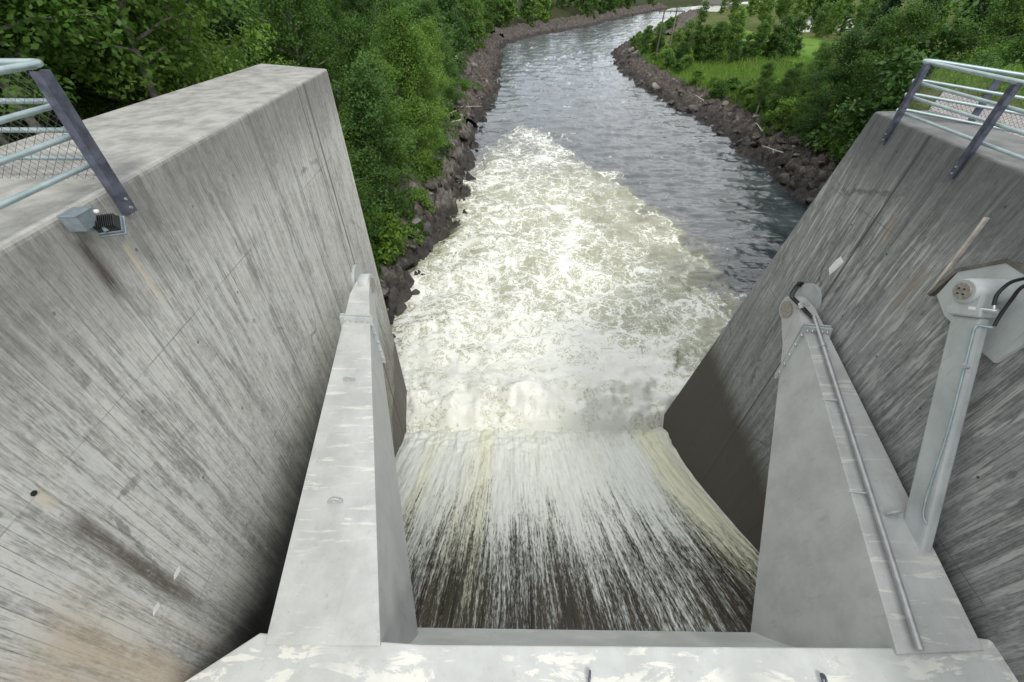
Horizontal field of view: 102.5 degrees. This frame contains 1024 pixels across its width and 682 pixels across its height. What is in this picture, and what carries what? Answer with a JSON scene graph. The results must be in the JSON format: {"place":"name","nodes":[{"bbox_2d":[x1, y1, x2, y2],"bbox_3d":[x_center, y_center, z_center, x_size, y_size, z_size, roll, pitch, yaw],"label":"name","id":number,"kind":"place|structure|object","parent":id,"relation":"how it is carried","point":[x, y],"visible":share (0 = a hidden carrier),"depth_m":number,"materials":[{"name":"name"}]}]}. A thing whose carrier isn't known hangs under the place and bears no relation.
{"place":"outdoors","nodes":[
{"label":"outdoors","id":0,"kind":"place"},
{"bbox_2d":[371,111,481,337],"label":"rocky bank","id":1,"kind":"structure","parent":0,"point":[442,200],"depth_m":33.86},
{"bbox_2d":[392,256,415,270],"bbox_3d":[-7.527,-5.289,28.033,1.657,0.977,2.338,-23,25,11],"label":"boulder","id":2,"kind":"object","parent":1,"relation":"on","point":[403,262],"visible":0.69,"depth_m":27.53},
{"bbox_2d":[383,20,449,161],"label":"leafy tree","id":3,"kind":"object","parent":1,"relation":"on","point":[411,78],"visible":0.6,"depth_m":34.00,"materials":[{"name":"green plant"}]},
{"bbox_2d":[449,32,510,127],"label":"rocky bank","id":4,"kind":"structure","parent":0,"point":[488,59],"depth_m":77.10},
{"bbox_2d":[4,0,1023,147],"bbox_3d":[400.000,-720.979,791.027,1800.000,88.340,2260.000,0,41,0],"label":"terrain","id":5,"kind":"structure","parent":0,"point":[714,18],"depth_m":157.12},
{"bbox_2d":[0,17,107,145],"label":"leafy tree","id":6,"kind":"object","parent":5,"relation":"on","point":[81,111],"visible":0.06,"depth_m":13.35,"materials":[{"name":"green plant"}]},
{"bbox_2d":[0,0,135,134],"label":"leafy tree","id":7,"kind":"object","parent":5,"relation":"on","point":[26,16],"visible":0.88,"depth_m":9.25,"materials":[{"name":"green plant"}]},
{"bbox_2d":[0,1,210,114],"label":"leafy tree","id":8,"kind":"object","parent":5,"relation":"on","point":[99,99],"visible":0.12,"depth_m":14.12,"materials":[{"name":"green plant"}]},
{"bbox_2d":[0,0,248,97],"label":"leafy tree","id":9,"kind":"object","parent":5,"relation":"on","point":[144,32],"visible":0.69,"depth_m":11.44,"materials":[{"name":"green plant"}]},
{"bbox_2d":[17,0,238,111],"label":"leafy tree","id":10,"kind":"object","parent":5,"relation":"on","point":[130,94],"visible":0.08,"depth_m":13.63,"materials":[{"name":"green plant"}]},
{"bbox_2d":[20,0,263,119],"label":"leafy tree","id":11,"kind":"object","parent":5,"relation":"on","point":[121,93],"visible":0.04,"depth_m":14.60,"materials":[{"name":"green plant"}]},
{"bbox_2d":[64,0,280,99],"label":"leafy tree","id":12,"kind":"object","parent":5,"relation":"on","point":[190,78],"visible":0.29,"depth_m":12.62,"materials":[{"name":"green plant"}]},
{"bbox_2d":[0,64,406,681],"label":"spillway wall","id":13,"kind":"structure","parent":5,"relation":"on","point":[166,362],"depth_m":5.45,"materials":[{"name":"concrete"}]},
{"bbox_2d":[0,58,136,214],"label":"railing","id":14,"kind":"object","parent":13,"relation":"on","point":[56,100],"visible":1,"depth_m":4.12,"materials":[{"name":"metal"}]},
{"bbox_2d":[56,206,127,237],"bbox_3d":[-4.225,-1.211,4.198,0.352,0.307,0.394,0,41,0],"label":"floodlight","id":15,"kind":"object","parent":13,"relation":"attached to","point":[80,219],"visible":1,"depth_m":4.14,"materials":[{"name":"metal"}]},
{"bbox_2d":[169,0,300,74],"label":"leafy tree","id":16,"kind":"object","parent":5,"relation":"on","point":[227,21],"visible":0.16,"depth_m":27.41,"materials":[{"name":"green plant"}]},
{"bbox_2d":[235,0,343,94],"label":"leafy tree","id":17,"kind":"object","parent":5,"relation":"on","point":[281,7],"visible":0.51,"depth_m":27.02,"materials":[{"name":"green plant"}]},
{"bbox_2d":[264,0,344,109],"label":"leafy tree","id":18,"kind":"object","parent":5,"relation":"on","point":[320,10],"visible":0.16,"depth_m":34.66,"materials":[{"name":"green plant"}]},
{"bbox_2d":[247,55,368,182],"bbox_3d":[-11.842,-10.295,25.113,6.153,11.937,6.242,-6,40,-10],"label":"leafy tree","id":19,"kind":"object","parent":5,"relation":"on","point":[345,139],"visible":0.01,"depth_m":24.86,"materials":[{"name":"green plant"}]},
{"bbox_2d":[321,0,353,92],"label":"leafy tree","id":20,"kind":"object","parent":5,"relation":"on","point":[331,5],"visible":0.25,"depth_m":38.77,"materials":[{"name":"green plant"}]},
{"bbox_2d":[329,0,377,74],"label":"leafy tree","id":21,"kind":"object","parent":5,"relation":"on","point":[355,6],"visible":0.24,"depth_m":43.03,"materials":[{"name":"green plant"}]},
{"bbox_2d":[324,13,393,124],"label":"leafy tree","id":22,"kind":"object","parent":5,"relation":"on","point":[355,47],"visible":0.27,"depth_m":28.34,"materials":[{"name":"green plant"}]},
{"bbox_2d":[346,146,384,252],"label":"leafy tree","id":23,"kind":"object","parent":5,"relation":"on","point":[359,185],"visible":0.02,"depth_m":21.69,"materials":[{"name":"green plant"}]},
{"bbox_2d":[341,123,391,257],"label":"leafy tree","id":24,"kind":"object","parent":5,"relation":"on","point":[371,233],"visible":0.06,"depth_m":24.91,"materials":[{"name":"green plant"}]},
{"bbox_2d":[330,57,424,222],"bbox_3d":[-9.597,-11.729,27.614,7.116,12.347,7.271,-10,42,-12],"label":"leafy tree","id":25,"kind":"object","parent":5,"relation":"on","point":[363,104],"visible":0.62,"depth_m":25.03,"materials":[{"name":"green plant"}]},
{"bbox_2d":[339,58,415,187],"bbox_3d":[-10.464,-15.064,30.870,6.631,10.136,6.384,-7,41,-8],"label":"leafy tree","id":26,"kind":"object","parent":5,"relation":"on","point":[393,73],"visible":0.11,"depth_m":29.72,"materials":[{"name":"green plant"}]},
{"bbox_2d":[343,43,414,206],"bbox_3d":[-9.217,-13.705,29.163,4.961,12.019,5.452,3,42,-1],"label":"leafy tree","id":27,"kind":"object","parent":5,"relation":"on","point":[373,62],"visible":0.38,"depth_m":27.55,"materials":[{"name":"green plant"}]},
{"bbox_2d":[362,196,408,264],"bbox_3d":[-9.283,-6.756,28.197,5.743,5.716,4.419,15,45,17],"label":"bush","id":28,"kind":"object","parent":5,"relation":"on","point":[390,220],"visible":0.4,"depth_m":26.66,"materials":[{"name":"green plant"}]},
{"bbox_2d":[370,227,406,258],"bbox_3d":[-9.122,-5.774,28.392,3.927,3.663,3.035,-7,40,-6],"label":"bush","id":29,"kind":"object","parent":5,"relation":"on","point":[380,245],"visible":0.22,"depth_m":27.47,"materials":[{"name":"green plant"}]},
{"bbox_2d":[370,0,414,44],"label":"leafy tree","id":30,"kind":"object","parent":5,"relation":"on","point":[387,6],"visible":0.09,"depth_m":38.61,"materials":[{"name":"green plant"}]},
{"bbox_2d":[370,1,437,136],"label":"leafy tree","id":31,"kind":"object","parent":5,"relation":"on","point":[396,21],"visible":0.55,"depth_m":31.65,"materials":[{"name":"green plant"}]},
{"bbox_2d":[389,222,424,243],"bbox_3d":[-8.127,-7.434,30.695,3.049,3.255,2.612,-18,42,-17],"label":"bush","id":32,"kind":"object","parent":5,"relation":"on","point":[406,227],"visible":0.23,"depth_m":30.02,"materials":[{"name":"green plant"}]},
{"bbox_2d":[390,90,447,184],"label":"leafy tree","id":33,"kind":"object","parent":5,"relation":"on","point":[421,159],"visible":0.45,"depth_m":34.97,"materials":[{"name":"green plant"}]},
{"bbox_2d":[406,187,434,213],"bbox_3d":[-7.869,-10.745,33.603,3.566,3.554,2.715,22,44,25],"label":"bush","id":34,"kind":"object","parent":5,"relation":"on","point":[420,195],"visible":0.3,"depth_m":32.62,"materials":[{"name":"green plant"}]},
{"bbox_2d":[402,0,458,49],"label":"leafy tree","id":35,"kind":"object","parent":5,"relation":"on","point":[415,4],"visible":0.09,"depth_m":52.34,"materials":[{"name":"green plant"}]},
{"bbox_2d":[412,0,449,46],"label":"leafy tree","id":36,"kind":"object","parent":5,"relation":"on","point":[424,7],"visible":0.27,"depth_m":49.84,"materials":[{"name":"green plant"}]},
{"bbox_2d":[414,14,456,125],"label":"leafy tree","id":37,"kind":"object","parent":5,"relation":"on","point":[432,39],"visible":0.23,"depth_m":40.70,"materials":[{"name":"green plant"}]},
{"bbox_2d":[411,63,460,160],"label":"leafy tree","id":38,"kind":"object","parent":5,"relation":"on","point":[444,120],"visible":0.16,"depth_m":39.48,"materials":[{"name":"green plant"}]},
{"bbox_2d":[430,30,461,111],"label":"leafy tree","id":39,"kind":"object","parent":5,"relation":"on","point":[449,66],"visible":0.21,"depth_m":48.17,"materials":[{"name":"green plant"}]},
{"bbox_2d":[430,8,464,66],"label":"leafy tree","id":40,"kind":"object","parent":5,"relation":"on","point":[449,33],"visible":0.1,"depth_m":60.35,"materials":[{"name":"green plant"}]},
{"bbox_2d":[440,33,464,102],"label":"leafy tree","id":41,"kind":"object","parent":5,"relation":"on","point":[447,50],"visible":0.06,"depth_m":52.06,"materials":[{"name":"green plant"}]},
{"bbox_2d":[432,0,476,73],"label":"leafy tree","id":42,"kind":"object","parent":5,"relation":"on","point":[448,13],"visible":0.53,"depth_m":69.61,"materials":[{"name":"green plant"}]},
{"bbox_2d":[441,4,472,52],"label":"leafy tree","id":43,"kind":"object","parent":5,"relation":"on","point":[459,14],"visible":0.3,"depth_m":91.12,"materials":[{"name":"green plant"}]},
{"bbox_2d":[458,0,491,51],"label":"leafy tree","id":44,"kind":"object","parent":5,"relation":"on","point":[474,24],"visible":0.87,"depth_m":99.53,"materials":[{"name":"green plant"}]},
{"bbox_2d":[481,0,500,35],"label":"leafy tree","id":45,"kind":"object","parent":5,"relation":"on","point":[490,24],"visible":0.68,"depth_m":123.99,"materials":[{"name":"green plant"}]},
{"bbox_2d":[491,0,517,27],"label":"leafy tree","id":46,"kind":"object","parent":5,"relation":"on","point":[507,5],"visible":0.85,"depth_m":141.71,"materials":[{"name":"green plant"}]},
{"bbox_2d":[518,0,541,25],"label":"leafy tree","id":47,"kind":"object","parent":5,"relation":"on","point":[526,8],"visible":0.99,"depth_m":157.35,"materials":[{"name":"green plant"}]},
{"bbox_2d":[532,0,551,22],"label":"leafy tree","id":48,"kind":"object","parent":5,"relation":"on","point":[544,5],"visible":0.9,"depth_m":164.85,"materials":[{"name":"green plant"}]},
{"bbox_2d":[573,0,593,15],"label":"leafy tree","id":49,"kind":"object","parent":5,"relation":"on","point":[584,5],"visible":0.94,"depth_m":196.93,"materials":[{"name":"green plant"}]},
{"bbox_2d":[639,25,653,53],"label":"leafy tree","id":50,"kind":"object","parent":5,"relation":"on","point":[645,45],"visible":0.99,"depth_m":95.07,"materials":[{"name":"green plant"}]},
{"bbox_2d":[668,26,686,59],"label":"leafy tree","id":51,"kind":"object","parent":5,"relation":"on","point":[679,35],"visible":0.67,"depth_m":87.24,"materials":[{"name":"green plant"}]},
{"bbox_2d":[680,18,696,54],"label":"leafy tree","id":52,"kind":"object","parent":5,"relation":"on","point":[690,25],"visible":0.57,"depth_m":89.27,"materials":[{"name":"green plant"}]},
{"bbox_2d":[690,24,709,61],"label":"leafy tree","id":53,"kind":"object","parent":5,"relation":"on","point":[696,35],"visible":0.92,"depth_m":85.85,"materials":[{"name":"green plant"}]},
{"bbox_2d":[694,24,714,60],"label":"leafy tree","id":54,"kind":"object","parent":5,"relation":"on","point":[707,34],"visible":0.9,"depth_m":84.99,"materials":[{"name":"green plant"}]},
{"bbox_2d":[695,0,713,25],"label":"leafy tree","id":55,"kind":"object","parent":5,"relation":"on","point":[702,14],"visible":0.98,"depth_m":164.09,"materials":[{"name":"green plant"}]},
{"bbox_2d":[703,21,725,63],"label":"leafy tree","id":56,"kind":"object","parent":5,"relation":"on","point":[711,42],"visible":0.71,"depth_m":85.72,"materials":[{"name":"green plant"}]},
{"bbox_2d":[704,79,727,98],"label":"bush","id":57,"kind":"object","parent":5,"relation":"on","point":[720,87],"visible":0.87,"depth_m":61.84,"materials":[{"name":"green plant"}]},
{"bbox_2d":[710,21,730,63],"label":"leafy tree","id":58,"kind":"object","parent":5,"relation":"on","point":[719,40],"visible":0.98,"depth_m":84.90,"materials":[{"name":"green plant"}]},
{"bbox_2d":[724,75,742,94],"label":"bush","id":59,"kind":"object","parent":5,"relation":"on","point":[733,80],"visible":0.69,"depth_m":62.10,"materials":[{"name":"green plant"}]},
{"bbox_2d":[725,7,748,56],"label":"leafy tree","id":60,"kind":"object","parent":5,"relation":"on","point":[741,15],"visible":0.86,"depth_m":86.98,"materials":[{"name":"green plant"}]},
{"bbox_2d":[634,43,840,161],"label":"grass","id":61,"kind":"structure","parent":5,"relation":"on","point":[718,68],"depth_m":78.78,"materials":[{"name":"green plant"}]},
{"bbox_2d":[737,33,754,60],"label":"leafy tree","id":62,"kind":"object","parent":5,"relation":"on","point":[746,43],"visible":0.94,"depth_m":85.76,"materials":[{"name":"green plant"}]},
{"bbox_2d":[743,22,770,58],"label":"leafy tree","id":63,"kind":"object","parent":5,"relation":"on","point":[761,35],"visible":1,"depth_m":84.27,"materials":[{"name":"green plant"}]},
{"bbox_2d":[752,61,778,114],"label":"leafy tree","id":64,"kind":"object","parent":5,"relation":"on","point":[767,77],"visible":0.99,"depth_m":51.59,"materials":[{"name":"green plant"}]},
{"bbox_2d":[754,0,776,22],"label":"leafy tree","id":65,"kind":"object","parent":5,"relation":"on","point":[763,10],"visible":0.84,"depth_m":142.73,"materials":[{"name":"green plant"}]},
{"bbox_2d":[764,24,784,56],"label":"leafy tree","id":66,"kind":"object","parent":5,"relation":"on","point":[773,35],"visible":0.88,"depth_m":84.60,"materials":[{"name":"green plant"}]},
{"bbox_2d":[757,95,795,126],"bbox_3d":[32.084,-27.594,49.740,3.494,4.316,4.502,1,40,-2],"label":"bush","id":67,"kind":"object","parent":5,"relation":"on","point":[764,121],"visible":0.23,"depth_m":49.93,"materials":[{"name":"green plant"}]},
{"bbox_2d":[763,13,796,59],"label":"leafy tree","id":68,"kind":"object","parent":5,"relation":"on","point":[788,22],"visible":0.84,"depth_m":84.09,"materials":[{"name":"green plant"}]},
{"bbox_2d":[760,97,801,136],"bbox_3d":[32.001,-25.792,47.911,4.570,4.661,3.531,-11,41,-14],"label":"bush","id":69,"kind":"object","parent":5,"relation":"on","point":[786,107],"visible":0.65,"depth_m":47.46,"materials":[{"name":"green plant"}]},
{"bbox_2d":[767,67,800,123],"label":"leafy tree","id":70,"kind":"object","parent":5,"relation":"on","point":[789,73],"visible":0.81,"depth_m":47.42,"materials":[{"name":"green plant"}]},
{"bbox_2d":[775,0,795,24],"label":"leafy tree","id":71,"kind":"object","parent":5,"relation":"on","point":[783,8],"visible":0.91,"depth_m":147.12,"materials":[{"name":"green plant"}]},
{"bbox_2d":[782,14,810,55],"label":"leafy tree","id":72,"kind":"object","parent":5,"relation":"on","point":[799,27],"visible":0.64,"depth_m":84.68,"materials":[{"name":"green plant"}]},
{"bbox_2d":[784,100,812,140],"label":"leafy tree","id":73,"kind":"object","parent":5,"relation":"on","point":[804,105],"visible":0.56,"depth_m":44.74,"materials":[{"name":"green plant"}]},
{"bbox_2d":[795,40,834,93],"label":"leafy tree","id":74,"kind":"object","parent":5,"relation":"on","point":[823,44],"visible":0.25,"depth_m":50.55,"materials":[{"name":"green plant"}]},
{"bbox_2d":[792,44,838,104],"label":"leafy tree","id":75,"kind":"object","parent":5,"relation":"on","point":[827,57],"visible":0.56,"depth_m":45.40,"materials":[{"name":"green plant"}]},
{"bbox_2d":[810,2,835,37],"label":"leafy tree","id":76,"kind":"object","parent":5,"relation":"on","point":[819,23],"visible":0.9,"depth_m":116.62,"materials":[{"name":"green plant"}]},
{"bbox_2d":[810,105,842,151],"bbox_3d":[32.616,-20.960,41.020,3.982,5.239,5.014,-3,40,-6],"label":"bush","id":77,"kind":"object","parent":5,"relation":"on","point":[831,115],"visible":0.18,"depth_m":41.21,"materials":[{"name":"green plant"}]},
{"bbox_2d":[793,24,869,150],"bbox_3d":[31.468,-24.272,40.817,6.730,11.702,6.590,-4,41,-5],"label":"leafy tree","id":78,"kind":"object","parent":5,"relation":"on","point":[851,37],"visible":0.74,"depth_m":39.50,"materials":[{"name":"green plant"}]},
{"bbox_2d":[818,0,846,39],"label":"leafy tree","id":79,"kind":"object","parent":5,"relation":"on","point":[833,24],"visible":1,"depth_m":112.30,"materials":[{"name":"green plant"}]},
{"bbox_2d":[663,110,1023,681],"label":"spillway wall","id":80,"kind":"structure","parent":5,"relation":"on","point":[889,244],"depth_m":7.21,"materials":[{"name":"concrete"}]},
{"bbox_2d":[185,274,1017,681],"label":"radial gate","id":81,"kind":"structure","parent":80,"relation":"attached to","point":[853,582],"depth_m":6.37,"materials":[{"name":"paint"}]},
{"bbox_2d":[789,282,812,318],"bbox_3d":[6.603,-1.060,9.476,0.535,0.372,1.657,13,43,15],"label":"cable","id":82,"kind":"object","parent":80,"relation":"attached to","point":[800,305],"visible":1,"depth_m":9.17,"materials":[{"name":"rubber"}]},
{"bbox_2d":[880,59,1023,177],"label":"railing","id":83,"kind":"object","parent":80,"relation":"on","point":[999,109],"visible":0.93,"depth_m":7.04,"materials":[{"name":"metal"}]},
{"bbox_2d":[904,277,1023,552],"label":"hydraulic cylinder","id":84,"kind":"object","parent":80,"relation":"attached to","point":[972,309],"visible":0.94,"depth_m":5.87,"materials":[{"name":"grey paint"}]},
{"bbox_2d":[833,2,856,34],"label":"leafy tree","id":85,"kind":"object","parent":5,"relation":"on","point":[848,13],"visible":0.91,"depth_m":123.17,"materials":[{"name":"green plant"}]},
{"bbox_2d":[828,123,866,160],"bbox_3d":[31.410,-16.719,37.336,4.321,5.252,5.403,-10,45,-10],"label":"bush","id":86,"kind":"object","parent":5,"relation":"on","point":[838,147],"visible":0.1,"depth_m":37.39,"materials":[{"name":"green plant"}]},
{"bbox_2d":[849,0,876,33],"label":"leafy tree","id":87,"kind":"object","parent":5,"relation":"on","point":[862,16],"visible":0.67,"depth_m":112.06,"materials":[{"name":"green plant"}]},
{"bbox_2d":[821,6,916,132],"bbox_3d":[33.901,-24.023,38.880,7.188,12.088,7.070,22,46,23],"label":"leafy tree","id":88,"kind":"object","parent":5,"relation":"on","point":[882,24],"visible":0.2,"depth_m":36.64,"materials":[{"name":"green plant"}]},
{"bbox_2d":[805,42,938,163],"bbox_3d":[31.476,-19.125,35.247,8.436,10.703,8.049,5,41,6],"label":"leafy tree","id":89,"kind":"object","parent":5,"relation":"on","point":[890,93],"visible":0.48,"depth_m":33.78,"materials":[{"name":"green plant"}]},
{"bbox_2d":[854,0,912,39],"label":"leafy tree","id":90,"kind":"object","parent":5,"relation":"on","point":[874,14],"visible":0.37,"depth_m":104.24,"materials":[{"name":"green plant"}]},
{"bbox_2d":[863,0,903,48],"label":"spruce tree","id":91,"kind":"object","parent":5,"relation":"on","point":[894,3],"visible":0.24,"depth_m":96.22,"materials":[{"name":"green plant"}]},
{"bbox_2d":[826,0,943,119],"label":"leafy tree","id":92,"kind":"object","parent":5,"relation":"on","point":[916,14],"visible":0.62,"depth_m":34.20,"materials":[{"name":"green plant"}]},
{"bbox_2d":[857,16,976,110],"bbox_3d":[34.997,-21.308,36.270,8.561,11.498,8.157,-1,41,-1],"label":"leafy tree","id":93,"kind":"object","parent":5,"relation":"on","point":[947,32],"visible":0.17,"depth_m":33.80,"materials":[{"name":"green plant"}]},
{"bbox_2d":[909,0,1021,38],"bbox_3d":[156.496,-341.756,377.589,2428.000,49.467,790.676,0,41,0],"label":"forest","id":94,"kind":"object","parent":5,"relation":"on","point":[975,2],"visible":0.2,"depth_m":128.31,"materials":[{"name":"green plant"}]},
{"bbox_2d":[951,0,993,48],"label":"spruce tree","id":95,"kind":"object","parent":5,"relation":"on","point":[977,11],"visible":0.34,"depth_m":95.99,"materials":[{"name":"green plant"}]},
{"bbox_2d":[945,40,1014,69],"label":"leafy tree","id":96,"kind":"object","parent":5,"relation":"on","point":[972,57],"visible":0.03,"depth_m":30.12,"materials":[{"name":"green plant"}]},
{"bbox_2d":[938,0,1023,68],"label":"leafy tree","id":97,"kind":"object","parent":5,"relation":"on","point":[1006,21],"visible":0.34,"depth_m":31.78,"materials":[{"name":"green plant"}]},
{"bbox_2d":[953,49,1010,70],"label":"leafy tree","id":98,"kind":"object","parent":5,"relation":"on","point":[987,59],"visible":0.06,"depth_m":26.27,"materials":[{"name":"green plant"}]},
{"bbox_2d":[991,20,1023,67],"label":"leafy tree","id":99,"kind":"object","parent":5,"relation":"on","point":[1018,49],"visible":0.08,"depth_m":26.96,"materials":[{"name":"green plant"}]},
{"bbox_2d":[395,427,758,631],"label":"spillway water","id":100,"kind":"structure","parent":0,"point":[570,529],"depth_m":11.45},
{"bbox_2d":[492,2,667,42],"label":"rocky bank","id":101,"kind":"structure","parent":0,"point":[513,33],"depth_m":178.31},
{"bbox_2d":[387,1,808,432],"bbox_3d":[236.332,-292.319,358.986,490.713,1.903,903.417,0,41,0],"label":"river","id":102,"kind":"structure","parent":0,"point":[601,257],"depth_m":30.17,"materials":[{"name":"liquid"}]},
{"bbox_2d":[654,4,736,33],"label":"rocky bank","id":103,"kind":"structure","parent":0,"point":[686,16],"depth_m":192.87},
{"bbox_2d":[610,39,840,207],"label":"rocky bank","id":104,"kind":"structure","parent":0,"point":[748,127],"depth_m":53.69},
{"bbox_2d":[722,29,872,65],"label":"field","id":105,"kind":"structure","parent":0,"point":[814,41],"depth_m":106.73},
{"bbox_2d":[927,64,1023,112],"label":"grass","id":106,"kind":"structure","parent":0,"point":[982,79],"depth_m":12.72,"materials":[{"name":"green plant"}]},
{"bbox_2d":[930,92,1023,137],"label":"gravel path","id":107,"kind":"structure","parent":0,"point":[1002,120],"depth_m":9.56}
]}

